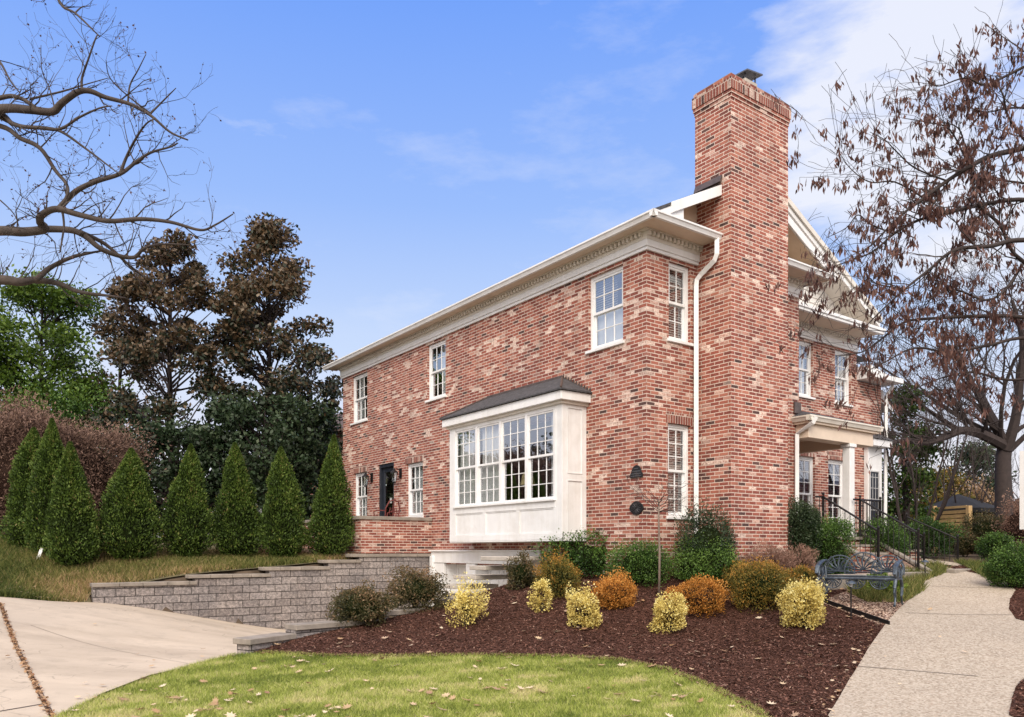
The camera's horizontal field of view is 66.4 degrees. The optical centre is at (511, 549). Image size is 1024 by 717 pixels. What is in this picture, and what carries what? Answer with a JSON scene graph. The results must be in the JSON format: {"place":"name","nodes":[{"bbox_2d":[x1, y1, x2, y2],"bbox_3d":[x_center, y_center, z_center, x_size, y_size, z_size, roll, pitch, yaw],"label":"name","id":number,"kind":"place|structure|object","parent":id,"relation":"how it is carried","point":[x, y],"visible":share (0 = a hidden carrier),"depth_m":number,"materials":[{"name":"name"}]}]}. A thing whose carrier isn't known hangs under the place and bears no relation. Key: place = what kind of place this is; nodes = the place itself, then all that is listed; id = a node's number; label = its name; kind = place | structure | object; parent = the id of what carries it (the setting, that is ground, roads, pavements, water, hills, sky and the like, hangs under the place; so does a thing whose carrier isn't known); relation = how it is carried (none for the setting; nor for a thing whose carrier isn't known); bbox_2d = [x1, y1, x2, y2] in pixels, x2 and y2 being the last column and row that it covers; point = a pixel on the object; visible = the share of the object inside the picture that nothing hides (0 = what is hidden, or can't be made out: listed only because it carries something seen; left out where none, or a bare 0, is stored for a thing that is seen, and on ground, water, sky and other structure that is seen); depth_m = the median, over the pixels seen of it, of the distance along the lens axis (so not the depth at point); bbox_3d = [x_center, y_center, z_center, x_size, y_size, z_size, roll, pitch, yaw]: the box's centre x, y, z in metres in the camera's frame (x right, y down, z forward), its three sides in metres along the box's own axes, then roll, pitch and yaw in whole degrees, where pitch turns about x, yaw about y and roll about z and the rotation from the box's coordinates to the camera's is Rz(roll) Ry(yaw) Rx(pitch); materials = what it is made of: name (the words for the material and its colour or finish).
{"place":"outdoors","nodes":[
{"label":"outdoors","id":0,"kind":"place"},
{"bbox_2d":[0,597,285,716],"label":"driveway","id":1,"kind":"structure","parent":0,"point":[63,667],"depth_m":11.50,"materials":[{"name":"concrete"}]},
{"bbox_2d":[0,605,52,715],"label":"driveway joint","id":2,"kind":"object","parent":1,"relation":"on","point":[28,669],"visible":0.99,"depth_m":9.24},
{"bbox_2d":[0,602,56,716],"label":"joint leaves","id":3,"kind":"object","parent":2,"relation":"on","point":[33,680],"visible":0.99,"depth_m":9.60,"materials":[{"name":"brown plant"}]},
{"bbox_2d":[1,543,353,601],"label":"bank","id":4,"kind":"structure","parent":0,"point":[146,580],"depth_m":16.75,"materials":[{"name":"green plant"}]},
{"bbox_2d":[0,427,41,546],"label":"arborvitae","id":5,"kind":"object","parent":4,"relation":"on","point":[17,498],"visible":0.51,"depth_m":17.35,"materials":[{"name":"green plant"}]},
{"bbox_2d":[18,418,64,553],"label":"arborvitae","id":6,"kind":"object","parent":4,"relation":"on","point":[46,458],"visible":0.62,"depth_m":16.91,"materials":[{"name":"green plant"}]},
{"bbox_2d":[39,441,105,565],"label":"arborvitae","id":7,"kind":"object","parent":4,"relation":"on","point":[72,532],"visible":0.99,"depth_m":16.27,"materials":[{"name":"green plant"}]},
{"bbox_2d":[92,447,169,559],"bbox_3d":[-8.360,-0.948,17.234,1.587,2.617,1.446,0,0,0],"label":"arborvitae","id":8,"kind":"object","parent":4,"relation":"on","point":[130,519],"visible":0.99,"depth_m":16.94,"materials":[{"name":"green plant"}]},
{"bbox_2d":[153,443,220,557],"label":"arborvitae","id":9,"kind":"object","parent":4,"relation":"on","point":[188,524],"visible":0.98,"depth_m":17.68,"materials":[{"name":"green plant"}]},
{"bbox_2d":[0,536,407,601],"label":"ground cover","id":10,"kind":"object","parent":4,"relation":"on","point":[29,570],"visible":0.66,"depth_m":16.46,"materials":[{"name":"green plant"}]},
{"bbox_2d":[212,442,267,555],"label":"arborvitae","id":11,"kind":"object","parent":4,"relation":"on","point":[236,519],"visible":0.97,"depth_m":18.31,"materials":[{"name":"green plant"}]},
{"bbox_2d":[252,446,309,557],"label":"arborvitae","id":12,"kind":"object","parent":4,"relation":"on","point":[283,524],"visible":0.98,"depth_m":18.44,"materials":[{"name":"green plant"}]},
{"bbox_2d":[47,649,768,716],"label":"lawn","id":13,"kind":"structure","parent":0,"point":[373,713],"depth_m":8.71,"materials":[{"name":"green plant"}]},
{"bbox_2d":[72,651,742,716],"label":"fallen leaves","id":14,"kind":"object","parent":13,"relation":"on","point":[214,701],"visible":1,"depth_m":8.23,"materials":[{"name":"brown plant"}]},
{"bbox_2d":[0,0,1023,517],"label":"sky","id":15,"kind":"structure","parent":0,"point":[424,156],"materials":[{"name":"blue"}]},
{"bbox_2d":[89,538,1023,716],"bbox_3d":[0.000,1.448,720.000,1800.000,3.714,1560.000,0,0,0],"label":"ground","id":16,"kind":"structure","parent":0,"point":[256,570],"depth_m":17.67,"materials":[{"name":"soil"}]},
{"bbox_2d":[0,323,26,406],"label":"green tree","id":17,"kind":"object","parent":16,"relation":"on","point":[5,362],"visible":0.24,"depth_m":27.69,"materials":[{"name":"green plant"}]},
{"bbox_2d":[0,264,134,464],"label":"green tree","id":18,"kind":"object","parent":16,"relation":"on","point":[59,301],"visible":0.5,"depth_m":27.90,"materials":[{"name":"green plant"}]},
{"bbox_2d":[0,364,144,516],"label":"green hedge","id":19,"kind":"object","parent":16,"relation":"on","point":[66,399],"visible":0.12,"depth_m":26.04,"materials":[{"name":"green plant"}]},
{"bbox_2d":[0,385,171,534],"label":"russet hedge","id":20,"kind":"object","parent":16,"relation":"on","point":[16,424],"visible":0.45,"depth_m":20.30,"materials":[{"name":"brown plant"}]},
{"bbox_2d":[61,315,178,460],"bbox_3d":[-15.097,-4.617,30.045,4.035,8.838,3.328,0,0,0],"label":"magnolia","id":21,"kind":"object","parent":16,"relation":"on","point":[110,329],"visible":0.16,"depth_m":29.68,"materials":[{"name":"green plant"}]},
{"bbox_2d":[0,0,247,331],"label":"bare tree","id":22,"kind":"object","parent":16,"relation":"on","point":[41,228],"visible":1,"depth_m":9.03,"materials":[{"name":"beige plant"}]},
{"bbox_2d":[80,227,239,507],"bbox_3d":[-11.349,-5.360,26.034,4.996,10.271,5.122,0,0,0],"label":"magnolia","id":23,"kind":"object","parent":16,"relation":"on","point":[174,341],"visible":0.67,"depth_m":25.25,"materials":[{"name":"brown plant"}]},
{"bbox_2d":[107,407,251,534],"bbox_3d":[-10.482,-2.180,24.971,4.394,4.095,4.636,0,0,-32],"label":"holly tree","id":24,"kind":"object","parent":16,"relation":"on","point":[158,475],"visible":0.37,"depth_m":23.71,"materials":[{"name":"green plant"}]},
{"bbox_2d":[90,554,430,628],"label":"retaining wall","id":25,"kind":"structure","parent":16,"relation":"on","point":[276,597],"depth_m":17.53,"materials":[{"name":"stone"}]},
{"bbox_2d":[303,516,431,555],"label":"patio wall","id":26,"kind":"structure","parent":25,"relation":"on","point":[381,534],"depth_m":19.46,"materials":[{"name":"brick"}]},
{"bbox_2d":[195,384,327,540],"bbox_3d":[-7.724,-2.542,24.535,4.255,5.019,4.183,0,0,0],"label":"holly tree","id":27,"kind":"object","parent":16,"relation":"on","point":[240,414],"visible":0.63,"depth_m":23.90,"materials":[{"name":"green plant"}]},
{"bbox_2d":[183,212,342,508],"bbox_3d":[-8.369,-5.829,27.005,5.419,11.350,5.326,0,0,0],"label":"magnolia","id":28,"kind":"object","parent":16,"relation":"on","point":[284,279],"visible":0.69,"depth_m":26.14,"materials":[{"name":"brown plant"}]},
{"bbox_2d":[273,398,342,519],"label":"holly tree","id":29,"kind":"object","parent":16,"relation":"on","point":[330,422],"visible":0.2,"depth_m":25.43,"materials":[{"name":"green plant"}]},
{"bbox_2d":[302,434,355,557],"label":"arborvitae","id":30,"kind":"object","parent":16,"relation":"on","point":[329,529],"visible":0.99,"depth_m":18.84,"materials":[{"name":"green plant"}]},
{"bbox_2d":[233,589,488,653],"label":"wall","id":31,"kind":"structure","parent":16,"relation":"on","point":[249,644],"depth_m":11.95,"materials":[{"name":"stone"}]},
{"bbox_2d":[252,574,907,716],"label":"mulch bed","id":32,"kind":"object","parent":16,"relation":"on","point":[625,617],"visible":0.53,"depth_m":11.33,"materials":[{"name":"brown wood"}]},
{"bbox_2d":[324,578,398,627],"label":"azalea","id":33,"kind":"object","parent":32,"relation":"on","point":[360,604],"visible":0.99,"depth_m":12.52,"materials":[{"name":"green plant"}]},
{"bbox_2d":[382,559,452,612],"bbox_3d":[-1.665,0.638,13.848,1.304,0.974,1.448,0,0,0],"label":"azalea","id":34,"kind":"object","parent":32,"relation":"on","point":[413,589],"visible":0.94,"depth_m":13.59,"materials":[{"name":"green plant"}]},
{"bbox_2d":[444,572,489,628],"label":"golden shrub","id":35,"kind":"object","parent":32,"relation":"on","point":[465,607],"visible":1,"depth_m":12.37,"materials":[{"name":"yellow plant"}]},
{"bbox_2d":[502,545,537,589],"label":"azalea","id":36,"kind":"object","parent":32,"relation":"on","point":[521,573],"visible":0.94,"depth_m":14.68,"materials":[{"name":"green plant"}]},
{"bbox_2d":[526,577,554,612],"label":"golden shrub","id":37,"kind":"object","parent":32,"relation":"on","point":[541,597],"visible":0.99,"depth_m":12.82,"materials":[{"name":"yellow plant"}]},
{"bbox_2d":[532,546,582,598],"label":"orange shrub","id":38,"kind":"object","parent":32,"relation":"on","point":[557,574],"visible":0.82,"depth_m":13.44,"materials":[{"name":"green plant"}]},
{"bbox_2d":[531,525,621,578],"bbox_3d":[1.371,0.041,15.082,2.139,1.116,1.771,0,0,0],"label":"evergreen shrub","id":39,"kind":"object","parent":32,"relation":"on","point":[583,557],"visible":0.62,"depth_m":14.77,"materials":[{"name":"green plant"}]},
{"bbox_2d":[565,581,602,629],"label":"golden shrub","id":40,"kind":"object","parent":32,"relation":"on","point":[581,611],"visible":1,"depth_m":11.95,"materials":[{"name":"yellow plant"}]},
{"bbox_2d":[275,575,893,716],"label":"fallen leaves","id":41,"kind":"object","parent":32,"relation":"on","point":[769,702],"visible":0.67,"depth_m":10.90,"materials":[{"name":"brown plant"}]},
{"bbox_2d":[584,566,638,609],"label":"orange shrub","id":42,"kind":"object","parent":32,"relation":"on","point":[613,593],"visible":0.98,"depth_m":12.68,"materials":[{"name":"orange plant"}]},
{"bbox_2d":[600,535,674,587],"bbox_3d":[2.207,0.234,13.838,1.263,1.007,1.288,0,0,0],"label":"evergreen shrub","id":43,"kind":"object","parent":32,"relation":"on","point":[639,564],"visible":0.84,"depth_m":13.49,"materials":[{"name":"green plant"}]},
{"bbox_2d":[615,467,705,596],"bbox_3d":[2.472,-0.294,13.234,1.656,2.264,1.242,0,0,-20],"label":"sapling","id":44,"kind":"object","parent":32,"relation":"on","point":[659,546],"visible":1,"depth_m":13.11,"materials":[{"name":"beige plant"}]},
{"bbox_2d":[647,589,689,634],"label":"golden shrub","id":45,"kind":"object","parent":32,"relation":"on","point":[666,615],"visible":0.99,"depth_m":11.66,"materials":[{"name":"yellow plant"}]},
{"bbox_2d":[664,573,731,617],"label":"orange shrub","id":46,"kind":"object","parent":32,"relation":"on","point":[706,595],"visible":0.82,"depth_m":12.41,"materials":[{"name":"orange plant"}]},
{"bbox_2d":[661,530,744,584],"bbox_3d":[3.384,0.160,13.951,1.623,1.104,1.627,0,0,0],"label":"evergreen shrub","id":47,"kind":"object","parent":32,"relation":"on","point":[705,565],"visible":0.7,"depth_m":13.59,"materials":[{"name":"green plant"}]},
{"bbox_2d":[673,495,744,580],"bbox_3d":[3.471,-0.195,13.994,1.334,1.570,1.153,0,0,0],"label":"evergreen shrub","id":48,"kind":"object","parent":32,"relation":"on","point":[708,529],"visible":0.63,"depth_m":13.81,"materials":[{"name":"green plant"}]},
{"bbox_2d":[724,553,799,613],"bbox_3d":[4.053,0.552,12.665,1.255,1.014,1.277,0,0,0],"label":"shrub","id":49,"kind":"object","parent":32,"relation":"on","point":[763,584],"visible":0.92,"depth_m":12.41,"materials":[{"name":"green plant"}]},
{"bbox_2d":[738,537,807,574],"bbox_3d":[4.547,0.180,14.122,1.399,0.881,1.305,0,0,32],"label":"spirea","id":50,"kind":"object","parent":32,"relation":"on","point":[770,553],"visible":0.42,"depth_m":13.94,"materials":[{"name":"brown plant"}]},
{"bbox_2d":[768,540,819,571],"bbox_3d":[5.250,0.200,14.621,1.051,0.829,1.009,0,0,0],"label":"spirea","id":51,"kind":"object","parent":32,"relation":"on","point":[809,557],"visible":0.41,"depth_m":14.46,"materials":[{"name":"brown plant"}]},
{"bbox_2d":[775,563,820,587],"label":"shrub","id":52,"kind":"object","parent":32,"relation":"on","point":[801,571],"visible":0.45,"depth_m":13.45,"materials":[{"name":"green plant"}]},
{"bbox_2d":[775,574,830,629],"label":"golden shrub","id":53,"kind":"object","parent":32,"relation":"on","point":[800,606],"visible":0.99,"depth_m":11.40,"materials":[{"name":"yellow plant"}]},
{"bbox_2d":[783,493,824,571],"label":"hedge","id":54,"kind":"object","parent":32,"relation":"on","point":[800,530],"visible":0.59,"depth_m":15.08,"materials":[{"name":"green plant"}]},
{"bbox_2d":[810,512,857,574],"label":"hedge","id":55,"kind":"object","parent":32,"relation":"on","point":[832,542],"visible":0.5,"depth_m":14.99,"materials":[{"name":"green plant"}]},
{"bbox_2d":[824,599,889,624],"bbox_3d":[5.330,1.006,12.161,0.022,0.413,1.443,0,0,-16],"label":"bed edging","id":56,"kind":"object","parent":32,"relation":"on","point":[860,613],"visible":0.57,"depth_m":12.07,"materials":[{"name":"black metal"}]},
{"bbox_2d":[825,591,906,624],"bbox_3d":[5.990,0.912,13.199,1.118,0.400,3.557,0,0,33],"label":"gravel pocket","id":57,"kind":"object","parent":32,"relation":"on","point":[863,608],"visible":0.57,"depth_m":12.76,"materials":[{"name":"beige gravel"}]},
{"bbox_2d":[815,552,904,606],"bbox_3d":[5.724,0.465,12.914,1.284,0.868,0.765,0,0,36],"label":"garden bench","id":58,"kind":"object","parent":57,"relation":"on","point":[898,573],"visible":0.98,"depth_m":12.99,"materials":[{"name":"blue metal"}]},
{"bbox_2d":[863,573,908,594],"bbox_3d":[6.575,0.606,13.805,0.762,0.485,0.636,0,0,0],"label":"hellebore","id":59,"kind":"object","parent":57,"relation":"on","point":[890,584],"visible":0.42,"depth_m":13.71,"materials":[{"name":"green plant"}]},
{"bbox_2d":[844,570,929,601],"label":"ground cover","id":60,"kind":"object","parent":32,"relation":"on","point":[916,586],"visible":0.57,"depth_m":13.64,"materials":[{"name":"green plant"}]},
{"bbox_2d":[322,68,958,605],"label":"brick house","id":61,"kind":"structure","parent":16,"relation":"on","point":[528,408],"depth_m":15.26,"materials":[{"name":"brick"}]},
{"bbox_2d":[350,372,367,425],"bbox_3d":[-4.518,-4.558,23.660,0.291,1.485,1.170,0,0,-36],"label":"window","id":62,"kind":"structure","parent":61,"relation":"in","point":[360,382],"depth_m":23.76,"materials":[{"name":"white paint"}]},
{"bbox_2d":[356,472,366,515],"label":"window","id":63,"kind":"structure","parent":61,"relation":"in","point":[361,491],"depth_m":23.74,"materials":[{"name":"white paint"}]},
{"bbox_2d":[379,462,393,516],"bbox_3d":[-3.492,-1.410,22.235,0.140,2.080,0.940,0,0,-36],"label":"door","id":64,"kind":"structure","parent":61,"relation":"in","point":[384,468],"depth_m":22.49,"materials":[{"name":"paint"}]},
{"bbox_2d":[408,462,423,516],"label":"window","id":65,"kind":"structure","parent":61,"relation":"in","point":[418,467],"depth_m":21.12,"materials":[{"name":"white paint"}]},
{"bbox_2d":[425,339,446,402],"bbox_3d":[-1.851,-4.558,20.003,0.291,1.485,1.020,0,0,-36],"label":"window","id":66,"kind":"structure","parent":61,"relation":"in","point":[443,348],"depth_m":20.08,"materials":[{"name":"white paint"}]},
{"bbox_2d":[436,556,544,598],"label":"stone steps","id":67,"kind":"structure","parent":61,"relation":"attached to","point":[487,567],"depth_m":16.60,"materials":[{"name":"stone"}]},
{"bbox_2d":[439,374,591,542],"bbox_3d":[-0.075,-1.865,16.716,0.807,3.390,4.457,0,0,-36],"label":"bay window","id":68,"kind":"structure","parent":61,"relation":"in","point":[496,519],"depth_m":16.15,"materials":[{"name":"white paint"}]},
{"bbox_2d":[585,266,624,354],"bbox_3d":[1.842,-4.550,14.923,0.265,1.500,1.060,0,0,-36],"label":"window","id":69,"kind":"structure","parent":61,"relation":"in","point":[606,324],"depth_m":15.05,"materials":[{"name":"white paint"}]},
{"bbox_2d":[666,424,691,519],"bbox_3d":[3.056,-1.448,14.566,0.715,1.765,0.240,0,0,-36],"label":"window","id":70,"kind":"structure","parent":61,"relation":"in","point":[684,429],"depth_m":14.70,"materials":[{"name":"white paint"}]},
{"bbox_2d":[667,263,693,346],"bbox_3d":[3.065,-4.558,14.574,0.695,1.485,0.240,0,0,-36],"label":"window","id":71,"kind":"structure","parent":61,"relation":"in","point":[684,306],"depth_m":14.69,"materials":[{"name":"white paint"}]},
{"bbox_2d":[799,456,812,508],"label":"window","id":72,"kind":"structure","parent":61,"relation":"in","point":[801,458],"depth_m":20.13,"materials":[{"name":"white paint"}]},
{"bbox_2d":[799,341,815,399],"bbox_3d":[7.286,-4.572,19.878,1.010,1.455,0.291,0,0,-36],"label":"window","id":73,"kind":"structure","parent":61,"relation":"in","point":[808,361],"depth_m":20.08,"materials":[{"name":"white paint"}]},
{"bbox_2d":[828,459,842,521],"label":"window","id":74,"kind":"structure","parent":61,"relation":"in","point":[840,497],"depth_m":20.95,"materials":[{"name":"white paint"}]},
{"bbox_2d":[834,350,852,406],"bbox_3d":[8.768,-4.572,20.961,0.860,1.455,0.291,0,0,-36],"label":"window","id":75,"kind":"structure","parent":61,"relation":"in","point":[839,382],"depth_m":21.14,"materials":[{"name":"white paint"}]},
{"bbox_2d":[819,572,929,590],"bbox_3d":[6.964,0.720,14.924,3.750,0.560,0.160,0,0,-36],"label":"planter edging","id":76,"kind":"object","parent":16,"relation":"on","point":[844,581],"visible":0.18,"depth_m":14.10,"materials":[{"name":"stone"}]},
{"bbox_2d":[853,512,914,555],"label":"hedge","id":77,"kind":"object","parent":16,"relation":"on","point":[898,545],"visible":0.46,"depth_m":17.10,"materials":[{"name":"green plant"}]},
{"bbox_2d":[881,384,949,537],"bbox_3d":[13.554,-2.789,26.987,2.838,6.099,2.933,0,0,0],"label":"evergreen tree","id":78,"kind":"object","parent":16,"relation":"on","point":[905,499],"visible":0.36,"depth_m":26.67,"materials":[{"name":"green plant"}]},
{"bbox_2d":[808,209,1023,545],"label":"bare tree","id":79,"kind":"object","parent":16,"relation":"on","point":[1006,444],"visible":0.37,"depth_m":26.36,"materials":[{"name":"brown plant"}]},
{"bbox_2d":[836,253,1000,553],"bbox_3d":[10.492,-4.048,22.164,5.876,8.629,4.697,0,0,42],"label":"crape myrtle","id":80,"kind":"object","parent":16,"relation":"on","point":[946,496],"visible":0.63,"depth_m":21.52,"materials":[{"name":"brown plant"}]},
{"bbox_2d":[901,558,955,581],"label":"ground cover","id":81,"kind":"object","parent":16,"relation":"on","point":[937,567],"visible":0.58,"depth_m":16.27,"materials":[{"name":"green plant"}]},
{"bbox_2d":[896,513,969,557],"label":"hedge","id":82,"kind":"object","parent":16,"relation":"on","point":[931,538],"visible":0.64,"depth_m":20.59,"materials":[{"name":"green plant"}]},
{"bbox_2d":[899,464,978,526],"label":"evergreen tree","id":83,"kind":"object","parent":16,"relation":"on","point":[940,493],"visible":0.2,"depth_m":35.24,"materials":[{"name":"green plant"}]},
{"bbox_2d":[931,505,971,552],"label":"wooden gate","id":84,"kind":"structure","parent":16,"relation":"on","point":[968,510],"depth_m":26.08,"materials":[{"name":"brown wood"}]},
{"bbox_2d":[883,363,1023,526],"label":"crape myrtle","id":85,"kind":"object","parent":16,"relation":"on","point":[984,481],"visible":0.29,"depth_m":30.67,"materials":[{"name":"brown plant"}]},
{"bbox_2d":[924,494,993,518],"bbox_3d":[17.658,-1.122,31.000,2.864,2.190,2.864,0,0,-22],"label":"garden umbrella","id":86,"kind":"object","parent":16,"relation":"on","point":[961,500],"visible":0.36,"depth_m":30.13,"materials":[{"name":"grey fabric"}]},
{"bbox_2d":[948,528,984,556],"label":"boxwood","id":87,"kind":"object","parent":16,"relation":"on","point":[966,547],"visible":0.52,"depth_m":21.78,"materials":[{"name":"green plant"}]},
{"bbox_2d":[932,305,1023,519],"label":"crape myrtle","id":88,"kind":"object","parent":16,"relation":"on","point":[992,464],"visible":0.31,"depth_m":34.31,"materials":[{"name":"brown plant"}]},
{"bbox_2d":[942,439,1017,529],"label":"evergreen tree","id":89,"kind":"object","parent":16,"relation":"on","point":[979,473],"visible":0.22,"depth_m":37.37,"materials":[{"name":"green plant"}]},
{"bbox_2d":[945,468,1014,526],"bbox_3d":[20.838,-1.959,36.046,3.475,3.685,3.768,0,0,0],"label":"tan leaved shrub","id":90,"kind":"object","parent":16,"relation":"on","point":[977,488],"visible":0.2,"depth_m":35.44,"materials":[{"name":"brown plant"}]},
{"bbox_2d":[957,508,1008,537],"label":"boxwood","id":91,"kind":"object","parent":16,"relation":"on","point":[981,527],"visible":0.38,"depth_m":24.80,"materials":[{"name":"green plant"}]},
{"bbox_2d":[947,565,1023,619],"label":"side bed","id":92,"kind":"object","parent":16,"relation":"on","point":[1014,607],"visible":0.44,"depth_m":13.29,"materials":[{"name":"brown soil"}]},
{"bbox_2d":[952,558,1001,586],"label":"ground cover","id":93,"kind":"object","parent":92,"relation":"on","point":[974,566],"visible":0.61,"depth_m":17.05,"materials":[{"name":"green plant"}]},
{"bbox_2d":[977,536,1023,587],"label":"boxwood","id":94,"kind":"object","parent":92,"relation":"on","point":[1006,565],"visible":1,"depth_m":14.47,"materials":[{"name":"green plant"}]},
{"bbox_2d":[972,530,1017,560],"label":"boxwood","id":95,"kind":"object","parent":16,"relation":"on","point":[990,541],"visible":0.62,"depth_m":18.42,"materials":[{"name":"green plant"}]},
{"bbox_2d":[991,488,1023,549],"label":"boxwood","id":96,"kind":"object","parent":16,"relation":"on","point":[1012,523],"visible":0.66,"depth_m":23.85,"materials":[{"name":"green plant"}]},
{"bbox_2d":[1009,679,1023,716],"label":"side bed","id":97,"kind":"object","parent":16,"relation":"on","point":[1019,697],"visible":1,"depth_m":7.90,"materials":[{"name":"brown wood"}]},
{"bbox_2d":[760,2,1023,473],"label":"seed tree","id":98,"kind":"object","parent":97,"relation":"on","point":[967,162],"visible":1,"depth_m":6.98,"materials":[{"name":"brown plant"}]},
{"bbox_2d":[948,564,1023,716],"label":"mulch chips","id":99,"kind":"object","parent":97,"relation":"on","point":[1015,703],"visible":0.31,"depth_m":8.59,"materials":[{"name":"brown wood"}]},
{"bbox_2d":[1020,451,1023,529],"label":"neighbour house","id":100,"kind":"structure","parent":16,"relation":"on","point":[1021,490],"depth_m":18.98,"materials":[{"name":"paint"}]},
{"bbox_2d":[828,559,1023,716],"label":"sidewalk","id":101,"kind":"structure","parent":0,"point":[991,658],"depth_m":9.71,"materials":[{"name":"concrete"}]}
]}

